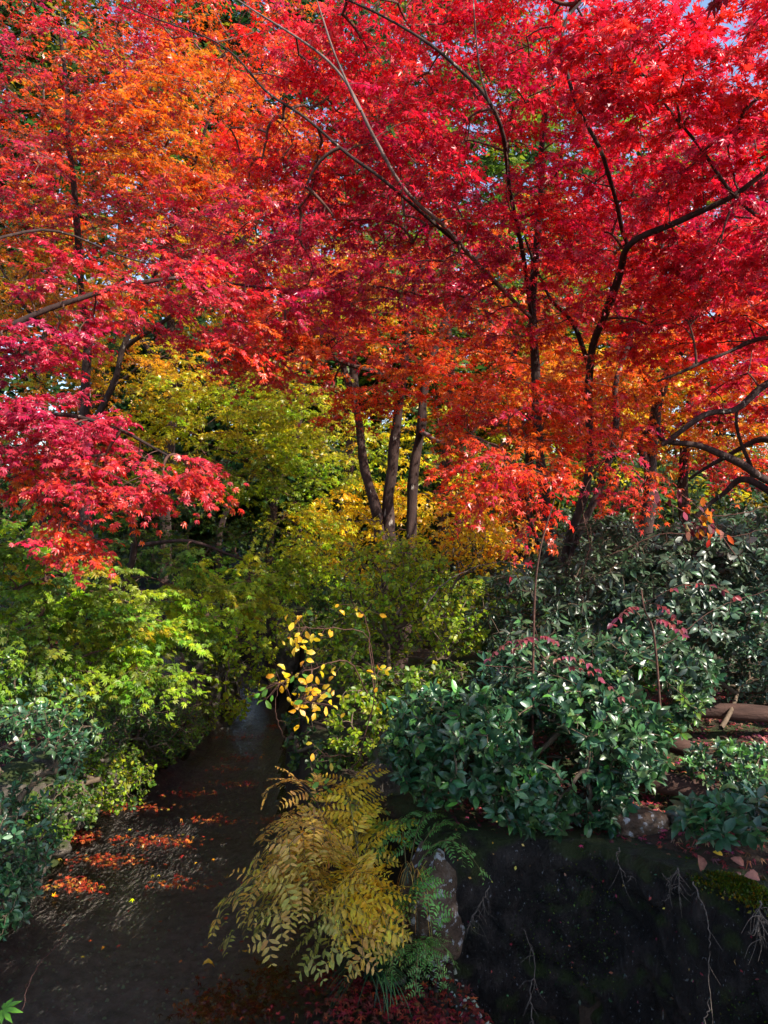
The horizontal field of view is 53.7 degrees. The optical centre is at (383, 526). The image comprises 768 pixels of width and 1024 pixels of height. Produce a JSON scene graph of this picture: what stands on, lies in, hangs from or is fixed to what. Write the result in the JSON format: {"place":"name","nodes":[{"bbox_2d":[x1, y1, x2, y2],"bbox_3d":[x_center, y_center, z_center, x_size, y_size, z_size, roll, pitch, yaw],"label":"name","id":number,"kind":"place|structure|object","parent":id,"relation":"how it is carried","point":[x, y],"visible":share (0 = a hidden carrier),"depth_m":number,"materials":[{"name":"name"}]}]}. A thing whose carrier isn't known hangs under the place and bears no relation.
{"place":"outdoors","nodes":[
{"label":"outdoors","id":0,"kind":"place"},
{"bbox_2d":[113,656,292,831],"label":"stream water","id":1,"kind":"structure","parent":0,"point":[253,709],"depth_m":11.11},
{"bbox_2d":[0,997,22,1023],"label":"fallen leaf","id":2,"kind":"object","parent":1,"relation":"on","point":[7,1005],"visible":1,"depth_m":3.60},
{"bbox_2d":[18,929,67,1010],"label":"dead twig","id":3,"kind":"object","parent":1,"relation":"on","point":[34,972],"visible":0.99,"depth_m":4.13,"materials":[{"name":"wood"}]},
{"bbox_2d":[41,724,283,897],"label":"floating leaves","id":4,"kind":"object","parent":1,"relation":"on","point":[81,885],"visible":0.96,"depth_m":6.23,"materials":[{"name":"orange plant"}]},
{"bbox_2d":[42,766,351,981],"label":"floating leaves","id":5,"kind":"object","parent":1,"relation":"on","point":[159,882],"visible":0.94,"depth_m":5.17,"materials":[{"name":"orange plant"}]},
{"bbox_2d":[155,957,320,1023],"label":"sunken leaves","id":6,"kind":"object","parent":1,"relation":"in","point":[205,1008],"visible":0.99,"depth_m":4.20,"materials":[{"name":"red plant"}]},
{"bbox_2d":[259,630,300,683],"bbox_3d":[-1.693,2.129,12.409,0.714,0.909,0.649,0,0,14],"label":"boulder","id":7,"kind":"object","parent":1,"relation":"on","point":[291,664],"visible":0.38,"depth_m":12.11,"materials":[{"name":"stone"}]},
{"bbox_2d":[382,967,406,993],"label":"rock","id":8,"kind":"object","parent":1,"relation":"in","point":[398,982],"visible":0.45,"depth_m":4.32,"materials":[{"name":"stone"}]},
{"bbox_2d":[0,488,767,1023],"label":"ground","id":9,"kind":"structure","parent":0,"point":[212,836],"depth_m":5.60,"materials":[{"name":"soil"}]},
{"bbox_2d":[0,479,47,572],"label":"evergreen shrub","id":10,"kind":"object","parent":9,"relation":"on","point":[21,515],"visible":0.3,"depth_m":12.97,"materials":[{"name":"green plant"}]},
{"bbox_2d":[0,625,91,757],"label":"evergreen shrub","id":11,"kind":"object","parent":9,"relation":"on","point":[75,713],"visible":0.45,"depth_m":5.07,"materials":[{"name":"green plant"}]},
{"bbox_2d":[0,0,123,542],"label":"tree","id":12,"kind":"object","parent":9,"relation":"on","point":[23,122],"visible":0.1,"depth_m":18.32,"materials":[{"name":"green plant"}]},
{"bbox_2d":[0,579,128,661],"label":"evergreen shrub","id":13,"kind":"object","parent":9,"relation":"on","point":[3,603],"visible":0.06,"depth_m":8.63,"materials":[{"name":"green plant"}]},
{"bbox_2d":[0,487,190,594],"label":"evergreen shrub","id":14,"kind":"object","parent":9,"relation":"on","point":[121,532],"visible":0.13,"depth_m":14.96,"materials":[{"name":"green plant"}]},
{"bbox_2d":[0,242,226,605],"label":"maple tree","id":15,"kind":"object","parent":9,"relation":"on","point":[146,360],"visible":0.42,"depth_m":10.09,"materials":[{"name":"yellow plant"}]},
{"bbox_2d":[0,655,241,942],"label":"stone bank wall","id":16,"kind":"structure","parent":9,"relation":"on","point":[40,763],"depth_m":6.56,"materials":[{"name":"stone"}]},
{"bbox_2d":[0,698,103,940],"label":"evergreen shrub","id":17,"kind":"object","parent":16,"relation":"on","point":[17,865],"visible":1,"depth_m":4.18,"materials":[{"name":"green plant"}]},
{"bbox_2d":[160,651,190,717],"bbox_3d":[-2.368,1.812,8.594,0.362,0.846,0.402,0,0,0],"label":"boulder","id":18,"kind":"object","parent":16,"relation":"on","point":[179,659],"visible":0.27,"depth_m":8.46,"materials":[{"name":"stone"}]},
{"bbox_2d":[24,696,220,842],"bbox_3d":[-2.372,2.135,7.233,0.988,0.706,4.194,0,0,0],"label":"leafy shrub","id":19,"kind":"object","parent":9,"relation":"on","point":[79,792],"visible":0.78,"depth_m":6.20,"materials":[{"name":"green plant"}]},
{"bbox_2d":[60,675,211,757],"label":"leafy shrub","id":20,"kind":"object","parent":9,"relation":"on","point":[128,721],"visible":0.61,"depth_m":6.80,"materials":[{"name":"green plant"}]},
{"bbox_2d":[0,0,283,555],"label":"tree","id":21,"kind":"object","parent":9,"relation":"on","point":[53,47],"visible":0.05,"depth_m":18.87,"materials":[{"name":"green plant"}]},
{"bbox_2d":[0,492,297,742],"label":"maple tree","id":22,"kind":"object","parent":9,"relation":"on","point":[112,635],"visible":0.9,"depth_m":5.74,"materials":[{"name":"green plant"}]},
{"bbox_2d":[0,228,338,589],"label":"maple tree","id":23,"kind":"object","parent":9,"relation":"on","point":[22,415],"visible":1,"depth_m":5.00,"materials":[{"name":"red plant"}]},
{"bbox_2d":[0,0,340,684],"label":"maple tree","id":24,"kind":"object","parent":9,"relation":"on","point":[178,69],"visible":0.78,"depth_m":7.72,"materials":[{"name":"orange plant"}]},
{"bbox_2d":[126,598,228,672],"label":"evergreen shrub","id":25,"kind":"object","parent":9,"relation":"on","point":[191,654],"visible":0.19,"depth_m":10.39,"materials":[{"name":"green plant"}]},
{"bbox_2d":[0,20,363,621],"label":"maple tree","id":26,"kind":"object","parent":9,"relation":"on","point":[170,323],"visible":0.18,"depth_m":12.36,"materials":[{"name":"orange plant"}]},
{"bbox_2d":[36,442,355,649],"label":"maple tree","id":27,"kind":"object","parent":9,"relation":"on","point":[218,558],"visible":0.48,"depth_m":10.84,"materials":[{"name":"green plant"}]},
{"bbox_2d":[206,661,227,716],"bbox_3d":[-2.408,2.337,10.782,0.355,0.961,0.444,0,0,0],"label":"boulder","id":28,"kind":"object","parent":9,"relation":"on","point":[220,672],"visible":0.26,"depth_m":10.65,"materials":[{"name":"stone"}]},
{"bbox_2d":[32,284,404,588],"bbox_3d":[-3.841,-1.970,16.531,7.038,6.696,6.824,0,0,-28],"label":"tree","id":29,"kind":"object","parent":9,"relation":"on","point":[212,426],"visible":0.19,"depth_m":15.48,"materials":[{"name":"green plant"}]},
{"bbox_2d":[115,507,338,596],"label":"evergreen shrub","id":30,"kind":"object","parent":9,"relation":"on","point":[201,537],"visible":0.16,"depth_m":15.81,"materials":[{"name":"green plant"}]},
{"bbox_2d":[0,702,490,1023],"bbox_3d":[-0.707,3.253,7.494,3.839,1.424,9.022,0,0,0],"label":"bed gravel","id":31,"kind":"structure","parent":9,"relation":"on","point":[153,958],"depth_m":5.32,"materials":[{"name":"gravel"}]},
{"bbox_2d":[240,963,493,1023],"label":"fallen leaves","id":32,"kind":"object","parent":31,"relation":"on","point":[421,1016],"visible":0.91,"depth_m":4.10,"materials":[{"name":"red plant"}]},
{"bbox_2d":[319,940,432,1023],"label":"grass tuft","id":33,"kind":"object","parent":31,"relation":"on","point":[377,975],"visible":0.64,"depth_m":4.24,"materials":[{"name":"green plant"}]},
{"bbox_2d":[381,928,459,999],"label":"fern","id":34,"kind":"object","parent":31,"relation":"on","point":[426,945],"visible":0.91,"depth_m":4.24,"materials":[{"name":"green plant"}]},
{"bbox_2d":[115,317,387,708],"bbox_3d":[-1.758,-0.151,10.305,3.791,6.156,3.226,0,0,0],"label":"maple tree","id":35,"kind":"object","parent":9,"relation":"on","point":[286,463],"visible":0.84,"depth_m":10.02,"materials":[{"name":"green plant"}]},
{"bbox_2d":[203,607,307,724],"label":"leafy shrub","id":36,"kind":"object","parent":9,"relation":"on","point":[238,646],"visible":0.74,"depth_m":10.55,"materials":[{"name":"green plant"}]},
{"bbox_2d":[159,0,415,548],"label":"evergreen tree","id":37,"kind":"object","parent":9,"relation":"on","point":[246,20],"visible":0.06,"depth_m":19.97,"materials":[{"name":"green plant"}]},
{"bbox_2d":[239,533,361,658],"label":"leafy shrub","id":38,"kind":"object","parent":9,"relation":"on","point":[308,588],"visible":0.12,"depth_m":12.80,"materials":[{"name":"green plant"}]},
{"bbox_2d":[207,763,419,986],"bbox_3d":[-0.334,2.051,4.706,1.237,0.981,1.520,0,0,16],"label":"royal fern","id":39,"kind":"object","parent":9,"relation":"on","point":[359,901],"visible":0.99,"depth_m":4.37,"materials":[{"name":"yellow plant"}]},
{"bbox_2d":[281,660,356,803],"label":"leafy shrub","id":40,"kind":"object","parent":9,"relation":"on","point":[293,721],"visible":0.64,"depth_m":6.95,"materials":[{"name":"green plant"}]},
{"bbox_2d":[247,603,391,798],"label":"golden branch shrub","id":41,"kind":"object","parent":9,"relation":"on","point":[297,704],"visible":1,"depth_m":4.68,"materials":[{"name":"yellow plant"}]},
{"bbox_2d":[224,495,429,581],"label":"evergreen shrub","id":42,"kind":"object","parent":9,"relation":"on","point":[364,543],"visible":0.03,"depth_m":16.92,"materials":[{"name":"green plant"}]},
{"bbox_2d":[203,34,453,601],"bbox_3d":[-0.900,-3.115,12.559,4.429,9.704,3.229,0,0,0],"label":"maple tree","id":43,"kind":"object","parent":9,"relation":"on","point":[355,383],"visible":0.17,"depth_m":12.36,"materials":[{"name":"orange plant"}]},
{"bbox_2d":[305,796,367,912],"bbox_3d":[-0.301,2.352,5.448,0.539,0.886,0.513,0,0,0],"label":"boulder","id":44,"kind":"object","parent":9,"relation":"on","point":[330,805],"visible":0.1,"depth_m":5.25,"materials":[{"name":"stone"}]},
{"bbox_2d":[302,577,383,671],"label":"evergreen shrub","id":45,"kind":"object","parent":9,"relation":"on","point":[323,604],"visible":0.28,"depth_m":9.61,"materials":[{"name":"green plant"}]},
{"bbox_2d":[163,179,535,680],"bbox_3d":[-0.303,-0.822,7.724,3.805,5.570,2.634,0,0,-26],"label":"maple tree","id":46,"kind":"object","parent":9,"relation":"on","point":[385,513],"visible":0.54,"depth_m":7.67,"materials":[{"name":"orange plant"}]},
{"bbox_2d":[245,212,513,573],"bbox_3d":[-0.058,-3.144,17.722,6.644,8.469,5.979,0,0,0],"label":"evergreen tree","id":47,"kind":"object","parent":9,"relation":"on","point":[362,379],"visible":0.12,"depth_m":16.63,"materials":[{"name":"green plant"}]},
{"bbox_2d":[362,738,403,803],"bbox_3d":[0.017,1.974,5.452,0.350,1.008,0.319,0,0,0],"label":"boulder","id":48,"kind":"object","parent":9,"relation":"on","point":[385,785],"visible":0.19,"depth_m":5.33,"materials":[{"name":"stone"}]},
{"bbox_2d":[301,538,498,771],"bbox_3d":[0.060,0.959,6.338,1.598,1.717,1.490,0,0,-27],"label":"leafy shrub","id":49,"kind":"object","parent":9,"relation":"on","point":[360,696],"visible":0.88,"depth_m":6.26,"materials":[{"name":"green plant"}]},
{"bbox_2d":[293,197,540,617],"bbox_3d":[0.472,-2.142,12.399,4.066,7.567,3.917,0,0,0],"label":"maple tree","id":50,"kind":"object","parent":9,"relation":"on","point":[442,513],"visible":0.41,"depth_m":12.26,"materials":[{"name":"yellow plant"}]},
{"bbox_2d":[330,507,505,668],"bbox_3d":[0.159,0.652,7.952,2.065,1.775,1.567,0,0,29],"label":"leafy shrub","id":51,"kind":"object","parent":9,"relation":"on","point":[430,643],"visible":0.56,"depth_m":7.92,"materials":[{"name":"green plant"}]},
{"bbox_2d":[365,660,488,722],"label":"leafy shrub","id":52,"kind":"object","parent":9,"relation":"on","point":[408,673],"visible":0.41,"depth_m":5.79,"materials":[{"name":"green plant"}]},
{"bbox_2d":[376,810,489,945],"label":"green fern","id":53,"kind":"object","parent":9,"relation":"on","point":[416,830],"visible":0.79,"depth_m":4.48,"materials":[{"name":"green plant"}]},
{"bbox_2d":[124,0,767,680],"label":"maple tree","id":54,"kind":"object","parent":9,"relation":"on","point":[408,100],"visible":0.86,"depth_m":5.58,"materials":[{"name":"red plant"}]},
{"bbox_2d":[423,561,523,609],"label":"dead twig","id":55,"kind":"object","parent":54,"relation":"attached to","point":[435,593],"visible":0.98,"depth_m":5.51,"materials":[{"name":"wood"}]},
{"bbox_2d":[651,473,734,554],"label":"withered branch","id":56,"kind":"object","parent":54,"relation":"attached to","point":[699,531],"visible":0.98,"depth_m":5.34,"materials":[{"name":"orange plant"}]},
{"bbox_2d":[665,502,767,518],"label":"dead twig","id":57,"kind":"object","parent":54,"relation":"attached to","point":[714,515],"visible":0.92,"depth_m":5.43,"materials":[{"name":"wood"}]},
{"bbox_2d":[326,0,569,539],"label":"evergreen tree","id":58,"kind":"object","parent":9,"relation":"on","point":[519,158],"visible":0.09,"depth_m":23.25,"materials":[{"name":"green plant"}]},
{"bbox_2d":[411,566,505,655],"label":"evergreen shrub","id":59,"kind":"object","parent":9,"relation":"on","point":[459,588],"visible":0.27,"depth_m":9.27,"materials":[{"name":"green plant"}]},
{"bbox_2d":[364,490,589,596],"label":"evergreen shrub","id":60,"kind":"object","parent":9,"relation":"on","point":[500,552],"visible":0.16,"depth_m":13.94,"materials":[{"name":"green plant"}]},
{"bbox_2d":[381,160,650,601],"bbox_3d":[2.233,-2.330,13.014,5.092,7.588,3.520,0,0,0],"label":"maple tree","id":61,"kind":"object","parent":9,"relation":"on","point":[528,458],"visible":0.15,"depth_m":12.84,"materials":[{"name":"red plant"}]},
{"bbox_2d":[469,569,585,667],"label":"evergreen shrub","id":62,"kind":"object","parent":9,"relation":"on","point":[527,604],"visible":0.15,"depth_m":8.89,"materials":[{"name":"green plant"}]},
{"bbox_2d":[483,499,624,776],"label":"sapling","id":63,"kind":"object","parent":9,"relation":"on","point":[526,640],"visible":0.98,"depth_m":4.92,"materials":[{"name":"red plant"}]},
{"bbox_2d":[462,516,669,725],"bbox_3d":[1.488,0.683,5.963,1.730,1.580,1.800,0,0,0],"label":"evergreen shrub","id":64,"kind":"object","parent":9,"relation":"on","point":[570,607],"visible":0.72,"depth_m":5.93,"materials":[{"name":"green plant"}]},
{"bbox_2d":[575,458,602,598],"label":"dead twig","id":65,"kind":"object","parent":64,"relation":"attached to","point":[588,537],"visible":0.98,"depth_m":5.82,"materials":[{"name":"wood"}]},
{"bbox_2d":[610,528,767,557],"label":"dead twig","id":66,"kind":"object","parent":64,"relation":"attached to","point":[676,536],"visible":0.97,"depth_m":5.70,"materials":[{"name":"wood"}]},
{"bbox_2d":[423,256,711,557],"bbox_3d":[4.328,-3.013,18.580,7.340,7.680,5.946,0,0,0],"label":"evergreen tree","id":67,"kind":"object","parent":9,"relation":"on","point":[559,503],"visible":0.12,"depth_m":17.49,"materials":[{"name":"green plant"}]},
{"bbox_2d":[448,657,709,782],"bbox_3d":[1.375,1.385,5.518,1.908,0.955,0.843,0,0,0],"label":"evergreen shrub","id":68,"kind":"object","parent":9,"relation":"on","point":[674,728],"visible":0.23,"depth_m":5.33,"materials":[{"name":"green plant"}]},
{"bbox_2d":[504,508,660,597],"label":"evergreen shrub","id":69,"kind":"object","parent":9,"relation":"on","point":[566,512],"visible":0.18,"depth_m":11.84,"materials":[{"name":"green plant"}]},
{"bbox_2d":[465,0,714,531],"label":"evergreen tree","id":70,"kind":"object","parent":9,"relation":"on","point":[588,172],"visible":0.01,"depth_m":25.35,"materials":[{"name":"green plant"}]},
{"bbox_2d":[413,803,767,1023],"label":"retaining wall","id":71,"kind":"structure","parent":9,"relation":"on","point":[657,973],"depth_m":4.41,"materials":[{"name":"stone"}]},
{"bbox_2d":[378,676,549,842],"bbox_3d":[0.504,1.410,4.779,1.092,0.913,0.959,0,0,0],"label":"evergreen shrub","id":72,"kind":"object","parent":71,"relation":"on","point":[416,758],"visible":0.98,"depth_m":4.59,"materials":[{"name":"green plant"}]},
{"bbox_2d":[464,887,496,942],"bbox_3d":[0.559,2.244,4.379,0.195,0.295,0.098,0,0,0],"label":"hanging root","id":73,"kind":"object","parent":71,"relation":"hanging from","point":[472,917],"visible":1,"depth_m":4.38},
{"bbox_2d":[461,673,676,843],"bbox_3d":[1.185,1.438,4.868,1.548,0.969,0.909,0,0,-20],"label":"evergreen shrub","id":74,"kind":"object","parent":71,"relation":"on","point":[600,741],"visible":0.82,"depth_m":4.71,"materials":[{"name":"green plant"}]},
{"bbox_2d":[409,817,767,1023],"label":"wall moss","id":75,"kind":"object","parent":71,"relation":"attached to","point":[580,973],"depth_m":4.41,"materials":[{"name":"green plant"}]},
{"bbox_2d":[414,842,767,1023],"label":"wall debris","id":76,"kind":"object","parent":71,"relation":"attached to","point":[579,1002],"depth_m":4.39,"materials":[{"name":"brown plant"}]},
{"bbox_2d":[666,868,694,914],"bbox_3d":[1.592,1.953,4.050,0.165,0.230,0.094,0,0,19],"label":"hanging root","id":77,"kind":"object","parent":71,"relation":"hanging from","point":[679,880],"visible":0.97,"depth_m":4.05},
{"bbox_2d":[692,882,721,1023],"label":"hanging root","id":78,"kind":"object","parent":71,"relation":"hanging from","point":[709,944],"visible":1,"depth_m":3.85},
{"bbox_2d":[663,776,767,851],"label":"evergreen shrub","id":79,"kind":"object","parent":71,"relation":"on","point":[693,812],"visible":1,"depth_m":4.15,"materials":[{"name":"green plant"}]},
{"bbox_2d":[670,856,767,916],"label":"moss","id":80,"kind":"object","parent":71,"relation":"on","point":[737,884],"visible":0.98,"depth_m":3.92,"materials":[{"name":"green plant"}]},
{"bbox_2d":[698,855,706,870],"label":"fallen leaf","id":81,"kind":"object","parent":80,"relation":"on","point":[702,862],"visible":1,"depth_m":3.94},
{"bbox_2d":[745,869,759,880],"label":"fallen leaf","id":82,"kind":"object","parent":80,"relation":"on","point":[752,874],"visible":1,"depth_m":3.91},
{"bbox_2d":[742,901,767,964],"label":"hanging root","id":83,"kind":"object","parent":71,"relation":"hanging from","point":[759,917],"visible":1,"depth_m":3.67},
{"bbox_2d":[421,685,767,880],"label":"fallen leaves","id":84,"kind":"object","parent":9,"relation":"on","point":[694,847],"visible":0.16,"depth_m":5.08,"materials":[{"name":"brown plant"}]},
{"bbox_2d":[488,175,767,600],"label":"maple tree","id":85,"kind":"object","parent":9,"relation":"on","point":[685,460],"visible":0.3,"depth_m":12.86,"materials":[{"name":"orange plant"}]},
{"bbox_2d":[498,149,767,625],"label":"maple tree","id":86,"kind":"object","parent":9,"relation":"on","point":[657,396],"visible":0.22,"depth_m":8.77,"materials":[{"name":"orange plant"}]},
{"bbox_2d":[606,805,670,836],"bbox_3d":[1.580,1.861,4.750,0.406,0.203,0.254,0,0,0],"label":"rock","id":87,"kind":"object","parent":9,"relation":"on","point":[644,820],"visible":0.58,"depth_m":4.64,"materials":[{"name":"stone"}]},
{"bbox_2d":[524,0,767,517],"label":"maple tree","id":88,"kind":"object","parent":9,"relation":"on","point":[636,93],"visible":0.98,"depth_m":4.67,"materials":[{"name":"red plant"}]},
{"bbox_2d":[580,565,733,653],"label":"evergreen shrub","id":89,"kind":"object","parent":9,"relation":"on","point":[683,606],"visible":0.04,"depth_m":8.43,"materials":[{"name":"green plant"}]},
{"bbox_2d":[561,460,767,552],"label":"evergreen shrub","id":90,"kind":"object","parent":9,"relation":"on","point":[756,494],"visible":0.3,"depth_m":14.89,"materials":[{"name":"green plant"}]},
{"bbox_2d":[607,583,741,755],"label":"sapling","id":91,"kind":"object","parent":9,"relation":"on","point":[673,617],"visible":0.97,"depth_m":4.98,"materials":[{"name":"red plant"}]},
{"bbox_2d":[631,771,720,802],"bbox_3d":[1.969,1.745,5.074,0.712,0.246,0.162,0,0,21],"label":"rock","id":92,"kind":"object","parent":9,"relation":"on","point":[683,785],"visible":0.38,"depth_m":5.02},
{"bbox_2d":[585,516,767,726],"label":"evergreen shrub","id":93,"kind":"object","parent":9,"relation":"on","point":[673,567],"visible":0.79,"depth_m":5.72,"materials":[{"name":"green plant"}]},
{"bbox_2d":[614,590,766,678],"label":"dead twig","id":94,"kind":"object","parent":93,"relation":"attached to","point":[687,629],"visible":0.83,"depth_m":5.30,"materials":[{"name":"wood"}]},
{"bbox_2d":[652,731,709,756],"bbox_3d":[2.141,1.613,5.598,0.484,0.235,0.158,0,0,26],"label":"log","id":95,"kind":"object","parent":9,"relation":"on","point":[680,744],"visible":0.16,"depth_m":5.53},
{"bbox_2d":[605,90,767,531],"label":"evergreen tree","id":96,"kind":"object","parent":9,"relation":"on","point":[740,498],"visible":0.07,"depth_m":22.76,"materials":[{"name":"green plant"}]},
{"bbox_2d":[605,36,767,404],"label":"maple tree","id":97,"kind":"object","parent":9,"relation":"on","point":[725,155],"visible":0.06,"depth_m":11.97,"materials":[{"name":"red plant"}]},
{"bbox_2d":[663,613,767,705],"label":"evergreen shrub","id":98,"kind":"object","parent":9,"relation":"on","point":[757,672],"visible":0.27,"depth_m":6.41,"materials":[{"name":"green plant"}]},
{"bbox_2d":[675,629,767,793],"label":"evergreen shrub","id":99,"kind":"object","parent":9,"relation":"on","point":[740,756],"visible":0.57,"depth_m":5.01,"materials":[{"name":"green plant"}]},
{"bbox_2d":[682,506,767,585],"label":"evergreen shrub","id":100,"kind":"object","parent":9,"relation":"on","point":[760,527],"visible":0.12,"depth_m":9.91,"materials":[{"name":"green plant"}]},
{"bbox_2d":[695,510,767,673],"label":"evergreen shrub","id":101,"kind":"object","parent":9,"relation":"on","point":[746,621],"visible":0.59,"depth_m":5.99,"materials":[{"name":"green plant"}]},
{"bbox_2d":[699,703,767,721],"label":"log","id":102,"kind":"object","parent":9,"relation":"on","point":[750,712],"visible":0.7,"depth_m":6.02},
{"bbox_2d":[717,143,767,525],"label":"evergreen tree","id":103,"kind":"object","parent":9,"relation":"on","point":[751,369],"depth_m":23.75,"materials":[{"name":"green plant"}]},
{"bbox_2d":[0,0,767,473],"label":"sky","id":104,"kind":"structure","parent":0,"point":[704,3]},
{"bbox_2d":[400,841,465,967],"bbox_3d":[0.291,2.280,4.584,0.395,0.736,0.393,0,0,0],"label":"boulder","id":105,"kind":"object","parent":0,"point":[454,928],"visible":0.53,"depth_m":4.45,"materials":[{"name":"stone"}]},
{"bbox_2d":[395,861,434,946],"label":"dry grass","id":106,"kind":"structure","parent":105,"relation":"on","point":[412,875],"depth_m":4.46,"materials":[{"name":"beige plant"}]},
{"bbox_2d":[520,929,546,1023],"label":"dead twig","id":107,"kind":"object","parent":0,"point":[531,982],"visible":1,"depth_m":4.21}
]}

